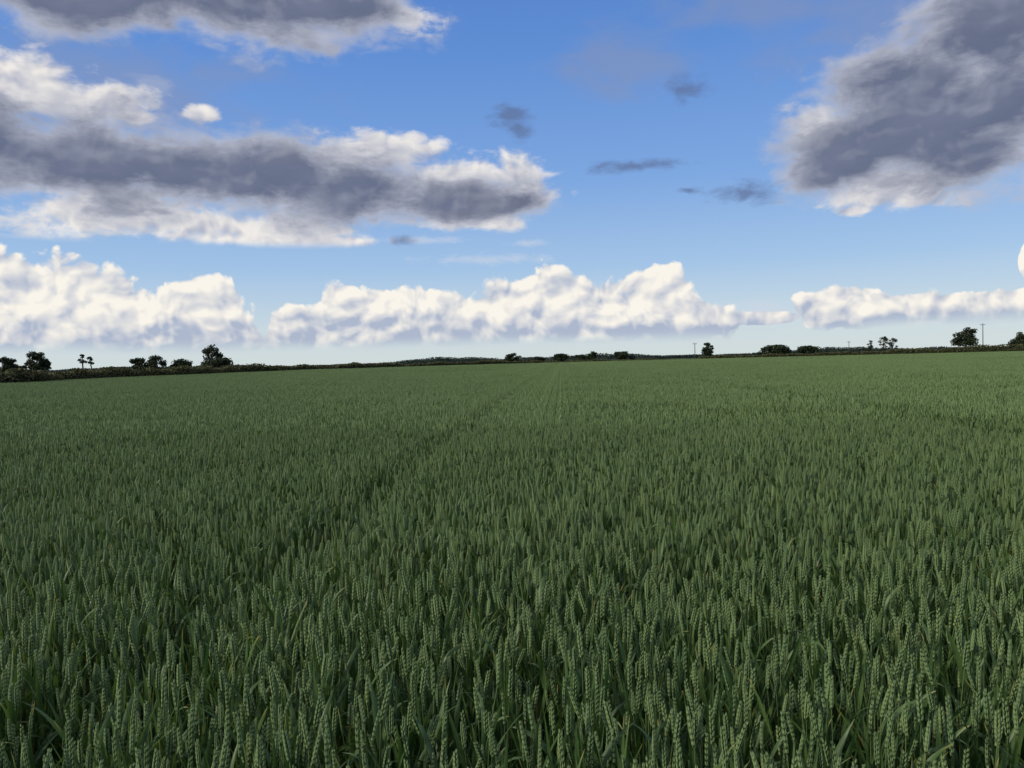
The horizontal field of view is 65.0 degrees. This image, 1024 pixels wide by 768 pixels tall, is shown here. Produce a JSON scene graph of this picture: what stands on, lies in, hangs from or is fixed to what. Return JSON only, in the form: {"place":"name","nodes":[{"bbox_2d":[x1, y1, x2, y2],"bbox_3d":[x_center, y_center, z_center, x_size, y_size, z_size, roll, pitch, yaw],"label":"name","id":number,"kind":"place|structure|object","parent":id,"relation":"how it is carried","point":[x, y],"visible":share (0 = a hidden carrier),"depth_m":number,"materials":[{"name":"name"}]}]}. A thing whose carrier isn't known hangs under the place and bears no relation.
{"place":"outdoors","nodes":[
{"label":"outdoors","id":0,"kind":"place"},
{"bbox_2d":[0,0,1023,369],"label":"sky","id":1,"kind":"structure","parent":0,"point":[268,182],"materials":[{"name":"blue"}]},
{"bbox_2d":[0,351,1023,767],"bbox_3d":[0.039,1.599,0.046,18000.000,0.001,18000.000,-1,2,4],"label":"ground","id":2,"kind":"structure","parent":0,"point":[472,664],"depth_m":3.55,"materials":[{"name":"green plant"}]},
{"bbox_2d":[0,356,15,371],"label":"ash tree","id":3,"kind":"object","parent":2,"relation":"on","point":[6,363],"visible":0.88,"depth_m":201.89,"materials":[{"name":"green plant"}]},
{"bbox_2d":[25,351,51,371],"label":"ash tree","id":4,"kind":"object","parent":2,"relation":"on","point":[41,363],"visible":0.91,"depth_m":196.77,"materials":[{"name":"green plant"}]},
{"bbox_2d":[77,354,87,368],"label":"pollard tree","id":5,"kind":"object","parent":2,"relation":"on","point":[82,361],"visible":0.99,"depth_m":176.19,"materials":[{"name":"green plant"}]},
{"bbox_2d":[86,356,93,369],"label":"pollard tree","id":6,"kind":"object","parent":2,"relation":"on","point":[89,361],"visible":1,"depth_m":181.35,"materials":[{"name":"green plant"}]},
{"bbox_2d":[0,365,238,382],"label":"field hedge","id":7,"kind":"object","parent":2,"relation":"on","point":[15,375],"visible":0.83,"depth_m":94.26,"materials":[{"name":"green plant"}]},
{"bbox_2d":[129,357,146,369],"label":"hawthorn bush","id":8,"kind":"object","parent":2,"relation":"on","point":[138,362],"visible":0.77,"depth_m":180.64,"materials":[{"name":"green plant"}]},
{"bbox_2d":[45,364,244,373],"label":"distant woodland","id":9,"kind":"object","parent":2,"relation":"on","point":[163,367],"visible":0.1,"depth_m":574.48,"materials":[{"name":"green plant"}]},
{"bbox_2d":[143,354,167,368],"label":"hawthorn bush","id":10,"kind":"object","parent":2,"relation":"on","point":[153,361],"visible":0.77,"depth_m":181.60,"materials":[{"name":"green plant"}]},
{"bbox_2d":[168,358,192,368],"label":"hawthorn bush","id":11,"kind":"object","parent":2,"relation":"on","point":[183,362],"visible":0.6,"depth_m":183.53,"materials":[{"name":"green plant"}]},
{"bbox_2d":[200,344,224,364],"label":"ash tree","id":12,"kind":"object","parent":2,"relation":"on","point":[209,352],"visible":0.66,"depth_m":177.44,"materials":[{"name":"green plant"}]},
{"bbox_2d":[202,357,232,367],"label":"hawthorn bush","id":13,"kind":"object","parent":2,"relation":"on","point":[218,362],"visible":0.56,"depth_m":172.65,"materials":[{"name":"green plant"}]},
{"bbox_2d":[232,358,702,371],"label":"boundary hedge","id":14,"kind":"object","parent":2,"relation":"on","point":[255,367],"visible":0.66,"depth_m":202.17,"materials":[{"name":"green plant"}]},
{"bbox_2d":[504,353,521,360],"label":"ash tree","id":15,"kind":"object","parent":2,"relation":"on","point":[509,358],"visible":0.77,"depth_m":418.26,"materials":[{"name":"green plant"}]},
{"bbox_2d":[527,356,544,360],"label":"hawthorn bush","id":16,"kind":"object","parent":2,"relation":"on","point":[540,358],"visible":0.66,"depth_m":498.36,"materials":[{"name":"green plant"}]},
{"bbox_2d":[552,353,569,360],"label":"hawthorn bush","id":17,"kind":"object","parent":2,"relation":"on","point":[560,357],"visible":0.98,"depth_m":477.18,"materials":[{"name":"green plant"}]},
{"bbox_2d":[573,354,586,360],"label":"hawthorn bush","id":18,"kind":"object","parent":2,"relation":"on","point":[581,357],"visible":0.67,"depth_m":496.28,"materials":[{"name":"green plant"}]},
{"bbox_2d":[585,351,596,359],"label":"ash tree","id":19,"kind":"object","parent":2,"relation":"on","point":[591,355],"visible":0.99,"depth_m":446.24,"materials":[{"name":"green plant"}]},
{"bbox_2d":[614,351,634,359],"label":"hawthorn bush","id":20,"kind":"object","parent":2,"relation":"on","point":[621,355],"visible":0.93,"depth_m":393.27,"materials":[{"name":"green plant"}]},
{"bbox_2d":[288,346,968,366],"bbox_3d":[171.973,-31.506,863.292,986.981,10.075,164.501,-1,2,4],"label":"distant woodland","id":21,"kind":"object","parent":2,"relation":"on","point":[605,356],"visible":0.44,"depth_m":899.83,"materials":[{"name":"green plant"}]},
{"bbox_2d":[701,342,713,355],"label":"ash tree","id":22,"kind":"object","parent":2,"relation":"on","point":[707,350],"visible":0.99,"depth_m":309.73,"materials":[{"name":"green plant"}]},
{"bbox_2d":[757,344,791,354],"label":"hawthorn bush","id":23,"kind":"object","parent":2,"relation":"on","point":[777,349],"visible":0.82,"depth_m":395.99,"materials":[{"name":"green plant"}]},
{"bbox_2d":[795,345,820,353],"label":"hawthorn bush","id":24,"kind":"object","parent":2,"relation":"on","point":[808,349],"visible":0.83,"depth_m":401.39,"materials":[{"name":"green plant"}]},
{"bbox_2d":[697,344,1023,358],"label":"boundary hedge","id":25,"kind":"object","parent":2,"relation":"on","point":[989,348],"visible":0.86,"depth_m":270.53,"materials":[{"name":"green plant"}]},
{"bbox_2d":[866,340,873,350],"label":"ash tree","id":26,"kind":"object","parent":2,"relation":"on","point":[870,346],"visible":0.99,"depth_m":328.23,"materials":[{"name":"green plant"}]},
{"bbox_2d":[878,336,889,350],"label":"ash tree","id":27,"kind":"object","parent":2,"relation":"on","point":[884,339],"visible":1,"depth_m":317.00,"materials":[{"name":"green plant"}]},
{"bbox_2d":[888,338,897,349],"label":"ash tree","id":28,"kind":"object","parent":2,"relation":"on","point":[891,343],"visible":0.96,"depth_m":320.08,"materials":[{"name":"green plant"}]},
{"bbox_2d":[950,327,978,346],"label":"oak tree","id":29,"kind":"object","parent":2,"relation":"on","point":[967,336],"visible":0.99,"depth_m":286.01,"materials":[{"name":"green plant"}]},
{"bbox_2d":[1008,332,1023,345],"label":"ash tree","id":30,"kind":"object","parent":2,"relation":"on","point":[1018,338],"visible":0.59,"depth_m":285.57,"materials":[{"name":"green plant"}]}
]}

